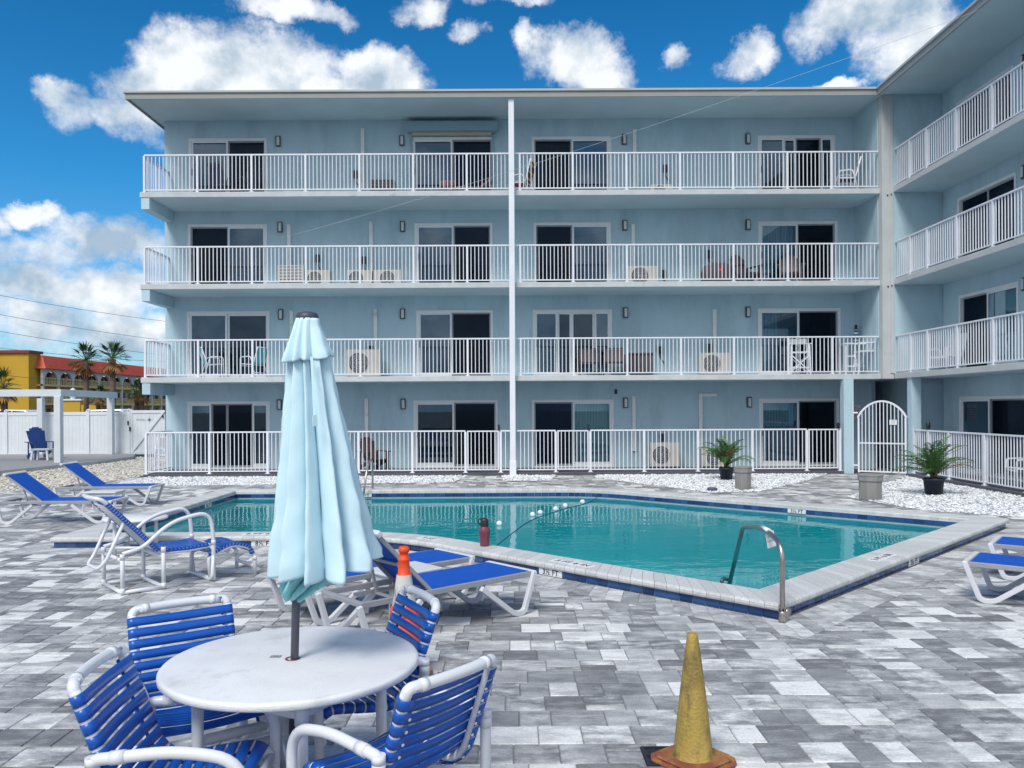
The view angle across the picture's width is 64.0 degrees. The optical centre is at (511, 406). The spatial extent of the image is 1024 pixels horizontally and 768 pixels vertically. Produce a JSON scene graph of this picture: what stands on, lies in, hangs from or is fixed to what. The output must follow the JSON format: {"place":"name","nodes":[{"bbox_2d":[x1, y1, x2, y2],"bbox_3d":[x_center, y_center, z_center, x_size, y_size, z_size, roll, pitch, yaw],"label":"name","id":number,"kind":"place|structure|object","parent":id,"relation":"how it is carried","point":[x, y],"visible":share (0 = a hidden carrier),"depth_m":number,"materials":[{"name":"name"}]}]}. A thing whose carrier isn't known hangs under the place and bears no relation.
{"place":"outdoors","nodes":[
{"label":"outdoors","id":0,"kind":"place"},
{"bbox_2d":[63,388,101,411],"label":"gate pier","id":1,"kind":"structure","parent":0,"point":[72,404],"depth_m":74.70,"materials":[{"name":"paint"}]},
{"bbox_2d":[0,456,165,491],"bbox_3d":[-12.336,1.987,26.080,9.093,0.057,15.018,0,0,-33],"label":"cream gravel","id":2,"kind":"structure","parent":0,"point":[117,472],"depth_m":24.56,"materials":[{"name":"beige gravel"}]},
{"bbox_2d":[124,476,463,485],"bbox_3d":[-5.790,1.982,21.980,9.100,0.001,2.760,0,0,0],"label":"gravel bed","id":3,"kind":"object","parent":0,"point":[274,479],"visible":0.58,"depth_m":21.70,"materials":[{"name":"white gravel"}]},
{"bbox_2d":[0,0,973,377],"label":"sky","id":4,"kind":"structure","parent":0,"point":[75,230],"materials":[{"name":"blue"}]},
{"bbox_2d":[159,497,817,527],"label":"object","id":5,"kind":"structure","parent":0,"point":[266,502],"depth_m":17.00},
{"bbox_2d":[496,496,596,545],"bbox_3d":[0.384,1.928,14.394,0.836,0.132,7.391,0,0,18],"label":"float rope","id":6,"kind":"object","parent":5,"relation":"on","point":[532,514],"visible":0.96,"depth_m":15.11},
{"bbox_2d":[1,474,1006,767],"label":"paving base","id":7,"kind":"object","parent":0,"point":[681,644],"visible":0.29,"depth_m":6.97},
{"bbox_2d":[0,473,1023,767],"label":"pool deck","id":8,"kind":"structure","parent":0,"point":[934,667],"depth_m":6.31,"materials":[{"name":"stone"}]},
{"bbox_2d":[0,470,128,524],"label":"sun lounger","id":9,"kind":"object","parent":8,"relation":"on","point":[25,481],"visible":0.81,"depth_m":14.08,"materials":[{"name":"blue plastic"}]},
{"bbox_2d":[82,490,125,511],"bbox_3d":[-7.741,1.791,15.550,0.637,0.401,0.477,0,0,-3],"label":"side table","id":10,"kind":"object","parent":8,"relation":"on","point":[104,492],"visible":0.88,"depth_m":15.36,"materials":[{"name":"white plastic"}]},
{"bbox_2d":[53,461,164,506],"bbox_3d":[-8.252,1.558,16.821,1.961,0.870,0.712,0,0,-2],"label":"sun lounger","id":11,"kind":"object","parent":8,"relation":"on","point":[83,474],"visible":0.81,"depth_m":16.65,"materials":[{"name":"blue plastic"}]},
{"bbox_2d":[102,513,167,556],"bbox_3d":[-5.045,1.722,10.986,0.810,0.508,0.810,0,0,0],"label":"round side table","id":12,"kind":"object","parent":8,"relation":"on","point":[136,517],"visible":0.6,"depth_m":10.88,"materials":[{"name":"white plastic"}]},
{"bbox_2d":[82,494,215,594],"bbox_3d":[-4.029,1.450,9.061,1.265,1.042,0.692,0,0,-42],"label":"recliner chair","id":13,"kind":"object","parent":8,"relation":"on","point":[145,543],"visible":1,"depth_m":8.96,"materials":[{"name":"white plastic"}]},
{"bbox_2d":[67,645,280,767],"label":"dining chair","id":14,"kind":"object","parent":8,"relation":"on","point":[150,748],"visible":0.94,"depth_m":3.40,"materials":[{"name":"blue plastic"}]},
{"bbox_2d":[117,594,282,767],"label":"dining chair","id":15,"kind":"object","parent":8,"relation":"on","point":[181,715],"visible":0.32,"depth_m":4.27,"materials":[{"name":"blue plastic"}]},
{"bbox_2d":[190,537,256,577],"bbox_3d":[-3.394,1.764,9.637,0.594,0.408,0.552,0,0,-42],"label":"ottoman","id":16,"kind":"object","parent":8,"relation":"on","point":[234,545],"visible":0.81,"depth_m":9.59,"materials":[{"name":"blue plastic"}]},
{"bbox_2d":[156,626,418,767],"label":"round table","id":17,"kind":"object","parent":8,"relation":"on","point":[257,672],"visible":0.93,"depth_m":3.79,"materials":[{"name":"white plastic"}]},
{"bbox_2d":[267,311,382,735],"bbox_3d":[-0.960,0.747,3.968,0.647,2.417,0.560,0,0,0],"label":"umbrella","id":18,"kind":"object","parent":8,"relation":"on","point":[322,534],"visible":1,"depth_m":3.85,"materials":[{"name":"fabric"}]},
{"bbox_2d":[268,548,474,624],"bbox_3d":[-1.342,1.756,8.139,1.995,0.403,0.712,0,0,-42],"label":"sun lounger","id":19,"kind":"object","parent":8,"relation":"on","point":[439,557],"visible":0.44,"depth_m":8.04,"materials":[{"name":"white plastic"}]},
{"bbox_2d":[309,585,439,767],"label":"dining chair","id":20,"kind":"object","parent":8,"relation":"on","point":[395,621],"visible":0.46,"depth_m":4.35,"materials":[{"name":"blue plastic"}]},
{"bbox_2d":[286,654,496,767],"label":"dining chair","id":21,"kind":"object","parent":8,"relation":"on","point":[400,744],"visible":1,"depth_m":3.37,"materials":[{"name":"blue plastic"}]},
{"bbox_2d":[364,561,442,616],"bbox_3d":[-1.034,1.746,7.817,0.617,0.421,0.476,0,0,-42],"label":"side table","id":22,"kind":"object","parent":8,"relation":"on","point":[419,567],"visible":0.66,"depth_m":7.77,"materials":[{"name":"white plastic"}]},
{"bbox_2d":[389,546,432,677],"bbox_3d":[-0.792,1.489,6.020,0.380,0.930,0.380,0,0,-15],"label":"traffic cone","id":23,"kind":"object","parent":8,"relation":"on","point":[404,576],"visible":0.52,"depth_m":5.98,"materials":[{"name":"plastic"}]},
{"bbox_2d":[315,529,536,628],"bbox_3d":[-0.724,1.478,7.406,1.961,0.951,0.712,0,0,-42],"label":"sun lounger","id":24,"kind":"object","parent":8,"relation":"on","point":[455,580],"visible":0.73,"depth_m":7.33,"materials":[{"name":"blue plastic"}]},
{"bbox_2d":[1,524,1023,638],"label":"deck border","id":25,"kind":"object","parent":8,"relation":"on","point":[808,623],"visible":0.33,"depth_m":8.44,"materials":[{"name":"concrete"}]},
{"bbox_2d":[113,473,1023,516],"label":"white gravel","id":26,"kind":"structure","parent":8,"relation":"on","point":[911,484],"depth_m":20.49,"materials":[{"name":"white gravel"}]},
{"bbox_2d":[699,435,754,479],"bbox_3d":[5.704,1.334,21.587,1.538,1.173,1.451,0,0,-30],"label":"potted palm","id":27,"kind":"object","parent":26,"relation":"on","point":[725,452],"visible":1,"depth_m":21.43,"materials":[{"name":"plant"}]},
{"bbox_2d":[734,466,751,489],"bbox_3d":[5.377,1.650,19.071,0.405,0.544,0.405,0,0,11],"label":"litter bin","id":28,"kind":"object","parent":26,"relation":"on","point":[742,477],"visible":0.99,"depth_m":18.92,"materials":[{"name":"grey concrete"}]},
{"bbox_2d":[640,746,667,766],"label":"drain cover","id":29,"kind":"object","parent":8,"relation":"on","point":[646,751],"visible":0.38,"depth_m":4.60,"materials":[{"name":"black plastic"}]},
{"bbox_2d":[651,632,736,767],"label":"traffic cone","id":30,"kind":"object","parent":8,"relation":"on","point":[691,747],"visible":1,"depth_m":4.44,"materials":[{"name":"yellow plastic"}]},
{"bbox_2d":[962,551,1023,603],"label":"sun lounger","id":31,"kind":"object","parent":8,"relation":"on","point":[982,561],"visible":1,"depth_m":8.12,"materials":[{"name":"white plastic"}]},
{"bbox_2d":[988,536,1023,580],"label":"sun lounger","id":32,"kind":"object","parent":8,"relation":"on","point":[1004,543],"visible":0.69,"depth_m":9.16,"materials":[{"name":"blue plastic"}]},
{"bbox_2d":[136,418,901,476],"bbox_3d":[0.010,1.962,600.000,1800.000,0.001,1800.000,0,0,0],"label":"ground","id":33,"kind":"structure","parent":0,"point":[855,470],"depth_m":25.00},
{"bbox_2d":[0,366,19,411],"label":"sabal palm","id":34,"kind":"object","parent":33,"relation":"on","point":[4,401],"visible":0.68,"depth_m":49.82,"materials":[{"name":"green plant"}]},
{"bbox_2d":[0,454,135,470],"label":"deck","id":35,"kind":"structure","parent":33,"relation":"on","point":[12,461],"depth_m":29.95,"materials":[{"name":"grey concrete"}]},
{"bbox_2d":[24,427,53,459],"bbox_3d":[-17.520,1.333,30.437,0.897,1.175,0.886,0,0,38],"label":"adirondack chair","id":36,"kind":"object","parent":35,"relation":"on","point":[36,437],"visible":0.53,"depth_m":30.56,"materials":[{"name":"blue plastic"}]},
{"bbox_2d":[29,448,53,459],"bbox_3d":[-17.023,1.716,29.700,0.715,0.415,0.480,0,0,0],"label":"white table","id":37,"kind":"object","parent":35,"relation":"on","point":[41,449],"visible":0.94,"depth_m":29.50,"materials":[{"name":"white plastic"}]},
{"bbox_2d":[0,389,117,462],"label":"pergola","id":38,"kind":"object","parent":35,"relation":"on","point":[58,394],"visible":0.95,"depth_m":28.21,"materials":[{"name":"paint"}]},
{"bbox_2d":[0,409,130,453],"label":"vinyl fence","id":39,"kind":"object","parent":35,"relation":"on","point":[85,432],"visible":0.73,"depth_m":33.59,"materials":[{"name":"white plastic"}]},
{"bbox_2d":[127,410,164,453],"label":"yard gate","id":40,"kind":"structure","parent":39,"relation":"attached to","point":[142,422],"depth_m":33.59,"materials":[{"name":"plastic"}]},
{"bbox_2d":[0,456,132,474],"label":"deck kerb","id":41,"kind":"structure","parent":35,"relation":"attached to","point":[52,467],"depth_m":26.81,"materials":[{"name":"grey concrete"}]},
{"bbox_2d":[66,340,97,411],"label":"sabal palm","id":42,"kind":"object","parent":33,"relation":"on","point":[84,370],"visible":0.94,"depth_m":59.83,"materials":[{"name":"green plant"}]},
{"bbox_2d":[0,350,165,417],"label":"arcade motel","id":43,"kind":"structure","parent":33,"relation":"on","point":[31,366],"depth_m":124.98,"materials":[{"name":"paint"}]},
{"bbox_2d":[89,384,106,409],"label":"sabal palm","id":44,"kind":"object","parent":33,"relation":"on","point":[98,403],"visible":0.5,"depth_m":65.86,"materials":[{"name":"plant"}]},
{"bbox_2d":[96,339,132,408],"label":"sabal palm","id":45,"kind":"object","parent":33,"relation":"on","point":[110,369],"visible":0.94,"depth_m":59.85,"materials":[{"name":"green plant"}]},
{"bbox_2d":[128,377,149,409],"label":"sabal palm","id":46,"kind":"object","parent":33,"relation":"on","point":[141,399],"visible":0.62,"depth_m":62.82,"materials":[{"name":"green plant"}]},
{"bbox_2d":[50,487,1008,619],"bbox_3d":[-0.133,2.624,13.853,15.294,1.654,9.563,0,0,25],"label":"swimming pool","id":47,"kind":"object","parent":33,"relation":"on","point":[837,550],"visible":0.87,"depth_m":15.26,"materials":[{"name":"liquid"}]},
{"bbox_2d":[478,518,489,546],"bbox_3d":[-0.358,1.619,10.629,0.151,0.366,0.151,0,0,39],"label":"water bottle","id":48,"kind":"object","parent":47,"relation":"on","point":[484,533],"visible":1,"depth_m":10.58,"materials":[{"name":"red plastic"}]},
{"bbox_2d":[720,524,790,622],"bbox_3d":[2.418,1.598,8.213,0.157,0.906,1.772,0,0,-4],"label":"pool handrail","id":49,"kind":"object","parent":47,"relation":"attached to","point":[772,539],"visible":0.98,"depth_m":7.56,"materials":[{"name":"metal"}]},
{"bbox_2d":[123,0,1023,481],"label":"apartment building","id":50,"kind":"structure","parent":33,"relation":"on","point":[505,300],"depth_m":25.19,"materials":[{"name":"blue paint"}]},
{"bbox_2d":[200,347,223,376],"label":"patio chair","id":51,"kind":"object","parent":50,"relation":"on","point":[204,360],"visible":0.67,"depth_m":24.27,"materials":[{"name":"white metal"}]},
{"bbox_2d":[207,162,236,191],"bbox_3d":[-8.665,-6.690,24.453,0.588,1.038,0.648,0,0,20],"label":"patio chair","id":52,"kind":"object","parent":50,"relation":"on","point":[218,175],"visible":0.62,"depth_m":24.25,"materials":[{"name":"black plastic"}]},
{"bbox_2d":[188,138,266,191],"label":"sliding door","id":53,"kind":"structure","parent":50,"relation":"in","point":[196,145],"depth_m":25.27,"materials":[{"name":"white glass"}]},
{"bbox_2d":[188,224,266,283],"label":"sliding door","id":54,"kind":"structure","parent":50,"relation":"in","point":[198,234],"depth_m":25.27,"materials":[{"name":"white glass"}]},
{"bbox_2d":[187,311,269,376],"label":"sliding door","id":55,"kind":"structure","parent":50,"relation":"in","point":[200,324],"depth_m":25.28,"materials":[{"name":"white glass"}]},
{"bbox_2d":[187,401,269,469],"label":"sliding door","id":56,"kind":"structure","parent":50,"relation":"in","point":[203,416],"depth_m":25.27,"materials":[{"name":"white glass"}]},
{"bbox_2d":[233,164,262,191],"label":"patio chair","id":57,"kind":"object","parent":50,"relation":"on","point":[257,179],"visible":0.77,"depth_m":24.38,"materials":[{"name":"black plastic"}]},
{"bbox_2d":[239,347,268,376],"bbox_3d":[-7.661,-1.315,24.383,0.648,0.918,0.588,0,0,20],"label":"patio chair","id":58,"kind":"object","parent":50,"relation":"on","point":[262,356],"visible":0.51,"depth_m":24.26,"materials":[{"name":"teal metal"}]},
{"bbox_2d":[278,265,304,282],"bbox_3d":[-6.643,-3.903,24.750,0.793,0.715,0.320,0,0,0],"label":"air conditioner","id":59,"kind":"object","parent":50,"relation":"on","point":[283,276],"visible":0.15,"depth_m":24.60,"materials":[{"name":"white plastic"}]},
{"bbox_2d":[307,270,331,282],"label":"air conditioner","id":60,"kind":"object","parent":50,"relation":"on","point":[310,278],"visible":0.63,"depth_m":24.60,"materials":[{"name":"white metal"}]},
{"bbox_2d":[347,270,372,282],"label":"air conditioner","id":61,"kind":"object","parent":50,"relation":"on","point":[354,274],"visible":0.59,"depth_m":24.60,"materials":[{"name":"white metal"}]},
{"bbox_2d":[346,349,381,376],"bbox_3d":[-4.464,-1.302,24.748,1.025,0.851,0.324,0,0,0],"label":"air conditioner","id":62,"kind":"object","parent":50,"relation":"on","point":[371,362],"visible":0.59,"depth_m":24.60,"materials":[{"name":"white metal"}]},
{"bbox_2d":[370,179,395,190],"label":"air conditioner","id":63,"kind":"object","parent":50,"relation":"on","point":[393,183],"visible":0.3,"depth_m":24.60,"materials":[{"name":"white metal"}]},
{"bbox_2d":[374,270,402,282],"bbox_3d":[-3.742,-3.841,24.748,0.832,0.561,0.324,0,0,0],"label":"air conditioner","id":64,"kind":"object","parent":50,"relation":"on","point":[382,274],"visible":0.61,"depth_m":24.60,"materials":[{"name":"white metal"}]},
{"bbox_2d":[406,121,497,190],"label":"sliding door","id":65,"kind":"structure","parent":50,"relation":"in","point":[415,128],"depth_m":25.27,"materials":[{"name":"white glass"}]},
{"bbox_2d":[414,223,492,282],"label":"sliding door","id":66,"kind":"structure","parent":50,"relation":"in","point":[424,233],"depth_m":25.27,"materials":[{"name":"white glass"}]},
{"bbox_2d":[416,310,492,375],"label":"sliding door","id":67,"kind":"structure","parent":50,"relation":"in","point":[429,323],"depth_m":25.27,"materials":[{"name":"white glass"}]},
{"bbox_2d":[413,400,497,467],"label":"sliding door","id":68,"kind":"structure","parent":50,"relation":"in","point":[428,415],"depth_m":25.27,"materials":[{"name":"black glass"}]},
{"bbox_2d":[440,178,491,190],"bbox_3d":[-1.360,-6.483,24.400,1.533,0.540,0.560,0,0,0],"label":"striped lounge","id":69,"kind":"object","parent":50,"relation":"on","point":[485,184],"visible":0.48,"depth_m":24.18,"materials":[{"name":"white plastic"}]},
{"bbox_2d":[514,158,535,189],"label":"patio chair","id":70,"kind":"object","parent":50,"relation":"on","point":[530,171],"visible":0.64,"depth_m":24.30,"materials":[{"name":"white metal"}]},
{"bbox_2d":[532,136,610,189],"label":"sliding door","id":71,"kind":"structure","parent":50,"relation":"in","point":[557,143],"depth_m":25.27,"materials":[{"name":"white glass"}]},
{"bbox_2d":[533,222,610,281],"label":"sliding door","id":72,"kind":"structure","parent":50,"relation":"in","point":[543,232],"depth_m":25.27,"materials":[{"name":"white glass"}]},
{"bbox_2d":[533,309,611,375],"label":"sliding door","id":73,"kind":"structure","parent":50,"relation":"in","point":[568,322],"depth_m":25.28,"materials":[{"name":"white glass"}]},
{"bbox_2d":[532,399,613,467],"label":"sliding door","id":74,"kind":"structure","parent":50,"relation":"in","point":[556,415],"depth_m":25.27,"materials":[{"name":"white glass"}]},
{"bbox_2d":[578,348,601,374],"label":"patio chair","id":75,"kind":"object","parent":50,"relation":"on","point":[588,356],"visible":0.84,"depth_m":24.75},
{"bbox_2d":[603,348,625,374],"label":"patio chair","id":76,"kind":"object","parent":50,"relation":"on","point":[611,351],"visible":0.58,"depth_m":24.65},
{"bbox_2d":[283,9,980,237],"bbox_3d":[1.703,-6.462,19.800,17.082,3.522,0.007,0,0,19],"label":"cable","id":77,"kind":"object","parent":50,"relation":"attached to","point":[652,125],"visible":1,"depth_m":19.19,"materials":[{"name":"black"}]},
{"bbox_2d":[628,353,653,374],"bbox_3d":[3.841,-1.290,24.500,0.720,0.640,0.480,0,0,0],"label":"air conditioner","id":78,"kind":"object","parent":50,"relation":"on","point":[634,362],"visible":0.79,"depth_m":24.30,"materials":[{"name":"metal"}]},
{"bbox_2d":[625,266,657,281],"bbox_3d":[3.914,-3.920,24.748,0.948,0.638,0.324,0,0,0],"label":"air conditioner","id":79,"kind":"object","parent":50,"relation":"on","point":[645,272],"visible":0.7,"depth_m":24.60,"materials":[{"name":"white plastic"}]},
{"bbox_2d":[698,353,729,374],"bbox_3d":[6.104,-1.280,24.748,0.890,0.696,0.324,0,0,0],"label":"air conditioner","id":80,"kind":"object","parent":50,"relation":"on","point":[714,362],"visible":0.77,"depth_m":24.60,"materials":[{"name":"white plastic"}]},
{"bbox_2d":[730,255,763,280],"bbox_3d":[6.937,-4.111,24.452,0.820,0.990,0.830,0,0,-20],"label":"adirondack chair","id":81,"kind":"object","parent":50,"relation":"on","point":[748,273],"visible":0.56,"depth_m":24.41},
{"bbox_2d":[775,255,805,280],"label":"adirondack chair","id":82,"kind":"object","parent":50,"relation":"on","point":[793,268],"visible":0.62,"depth_m":24.63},
{"bbox_2d":[758,135,835,188],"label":"sliding door","id":83,"kind":"structure","parent":50,"relation":"in","point":[765,142],"depth_m":25.27,"materials":[{"name":"white glass"}]},
{"bbox_2d":[758,221,837,280],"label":"sliding door","id":84,"kind":"structure","parent":50,"relation":"in","point":[768,231],"depth_m":25.27,"materials":[{"name":"white glass"}]},
{"bbox_2d":[759,398,838,466],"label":"sliding door","id":85,"kind":"structure","parent":50,"relation":"in","point":[780,413],"depth_m":25.27,"materials":[{"name":"white glass"}]},
{"bbox_2d":[758,308,840,373],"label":"sliding door","id":86,"kind":"structure","parent":50,"relation":"in","point":[771,321],"depth_m":25.27,"materials":[{"name":"white glass"}]},
{"bbox_2d":[789,339,811,373],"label":"bar chair","id":87,"kind":"object","parent":50,"relation":"on","point":[790,350],"visible":0.68,"depth_m":24.34,"materials":[{"name":"white metal"}]},
{"bbox_2d":[836,156,861,188],"bbox_3d":[10.021,-6.821,24.387,0.664,1.107,0.604,0,0,15],"label":"patio chair","id":88,"kind":"object","parent":50,"relation":"on","point":[844,179],"visible":0.74,"depth_m":24.20,"materials":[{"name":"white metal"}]},
{"bbox_2d":[837,343,864,373],"bbox_3d":[10.318,-1.439,24.750,0.760,0.970,0.560,0,0,0],"label":"bar table","id":89,"kind":"object","parent":50,"relation":"on","point":[845,344],"visible":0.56,"depth_m":24.50,"materials":[{"name":"white metal"}]},
{"bbox_2d":[853,400,906,473],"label":"arched gate","id":90,"kind":"structure","parent":50,"relation":"attached to","point":[893,422],"depth_m":23.00,"materials":[{"name":"white metal"}]},
{"bbox_2d":[926,333,966,369],"bbox_3d":[11.792,-1.470,22.204,0.670,1.032,0.950,0,0,-5],"label":"patio chair","id":91,"kind":"object","parent":50,"relation":"on","point":[951,348],"visible":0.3,"depth_m":22.16,"materials":[{"name":"white plastic"}]},
{"bbox_2d":[955,64,1013,148],"bbox_3d":[12.317,-7.329,21.309,0.150,2.090,2.598,0,0,0],"label":"sliding door","id":92,"kind":"structure","parent":50,"relation":"in","point":[1012,66],"depth_m":21.28,"materials":[{"name":"white glass"}]},
{"bbox_2d":[957,171,1015,257],"bbox_3d":[12.331,-4.689,21.239,0.150,2.090,2.609,0,0,0],"label":"sliding door","id":93,"kind":"structure","parent":50,"relation":"in","point":[1001,186],"depth_m":21.36,"materials":[{"name":"white glass"}]},
{"bbox_2d":[958,281,1018,367],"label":"sliding door","id":94,"kind":"structure","parent":50,"relation":"in","point":[1000,300],"depth_m":21.23,"materials":[{"name":"white glass"}]},
{"bbox_2d":[959,395,1023,481],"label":"sliding door","id":95,"kind":"structure","parent":50,"relation":"in","point":[984,414],"depth_m":21.10,"materials":[{"name":"white glass"}]},
{"bbox_2d":[143,466,1023,496],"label":"patio slab","id":96,"kind":"structure","parent":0,"point":[991,487],"depth_m":23.38,"materials":[{"name":"paint"}]},
{"bbox_2d":[148,430,171,470],"bbox_3d":[-10.468,1.290,24.340,0.048,1.150,1.680,0,0,0],"label":"patio fence","id":97,"kind":"object","parent":96,"relation":"on","point":[161,449],"visible":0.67,"depth_m":24.45,"materials":[{"name":"white metal"}]},
{"bbox_2d":[144,425,509,473],"bbox_3d":[-5.291,1.212,23.440,10.485,1.369,0.110,0,0,0],"label":"patio fence","id":98,"kind":"object","parent":96,"relation":"on","point":[466,460],"visible":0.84,"depth_m":23.43,"materials":[{"name":"white metal"}]},
{"bbox_2d":[356,437,390,471],"bbox_3d":[-4.129,1.396,24.342,0.820,0.990,0.830,0,0,-40],"label":"adirondack chair","id":99,"kind":"object","parent":96,"relation":"on","point":[370,454],"visible":0.75,"depth_m":24.45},
{"bbox_2d":[649,442,679,467],"bbox_3d":[4.590,1.460,24.748,0.889,0.773,0.324,0,0,0],"label":"air conditioner","id":100,"kind":"object","parent":96,"relation":"on","point":[671,459],"visible":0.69,"depth_m":24.60,"materials":[{"name":"white plastic"}]},
{"bbox_2d":[517,423,842,471],"bbox_3d":[4.791,1.160,23.440,9.313,1.369,0.110,0,0,0],"label":"patio fence","id":101,"kind":"object","parent":96,"relation":"on","point":[807,453],"visible":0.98,"depth_m":23.43,"materials":[{"name":"white metal"}]},
{"bbox_2d":[699,448,729,467],"bbox_3d":[6.118,1.548,24.748,0.851,0.580,0.324,0,0,0],"label":"air conditioner","id":102,"kind":"object","parent":96,"relation":"on","point":[702,457],"visible":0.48,"depth_m":24.60,"materials":[{"name":"white plastic"}]},
{"bbox_2d":[913,429,1023,492],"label":"patio fence","id":103,"kind":"object","parent":96,"relation":"on","point":[984,449],"visible":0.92,"depth_m":19.04,"materials":[{"name":"white metal"}]},
{"bbox_2d":[562,556,776,588],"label":"pool floor","id":104,"kind":"structure","parent":0,"point":[742,581],"depth_m":16.02,"materials":[{"name":"paint"}]},
{"bbox_2d":[595,474,825,492],"bbox_3d":[5.645,1.923,20.883,6.730,0.001,4.954,0,0,0],"label":"gravel bed","id":105,"kind":"object","parent":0,"point":[710,481],"visible":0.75,"depth_m":20.95,"materials":[{"name":"white gravel"}]},
{"bbox_2d":[701,262,731,280],"bbox_3d":[6.104,-3.952,24.497,0.839,0.680,0.446,0,0,0],"label":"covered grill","id":106,"kind":"object","parent":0,"point":[707,272],"visible":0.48,"depth_m":24.28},
{"bbox_2d":[853,476,1023,516],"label":"gravel bed","id":107,"kind":"object","parent":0,"point":[951,506],"visible":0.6,"depth_m":16.39,"materials":[{"name":"white gravel"}]},
{"bbox_2d":[857,473,883,500],"bbox_3d":[7.381,1.645,16.875,0.486,0.534,0.486,0,0,17],"label":"litter bin","id":108,"kind":"object","parent":107,"relation":"on","point":[870,486],"visible":1,"depth_m":16.69,"materials":[{"name":"grey concrete"}]},
{"bbox_2d":[889,436,973,494],"bbox_3d":[9.162,1.259,17.732,1.618,1.287,1.415,0,0,0],"label":"potted palm","id":109,"kind":"object","parent":107,"relation":"on","point":[932,464],"visible":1,"depth_m":17.64,"materials":[{"name":"plant"}]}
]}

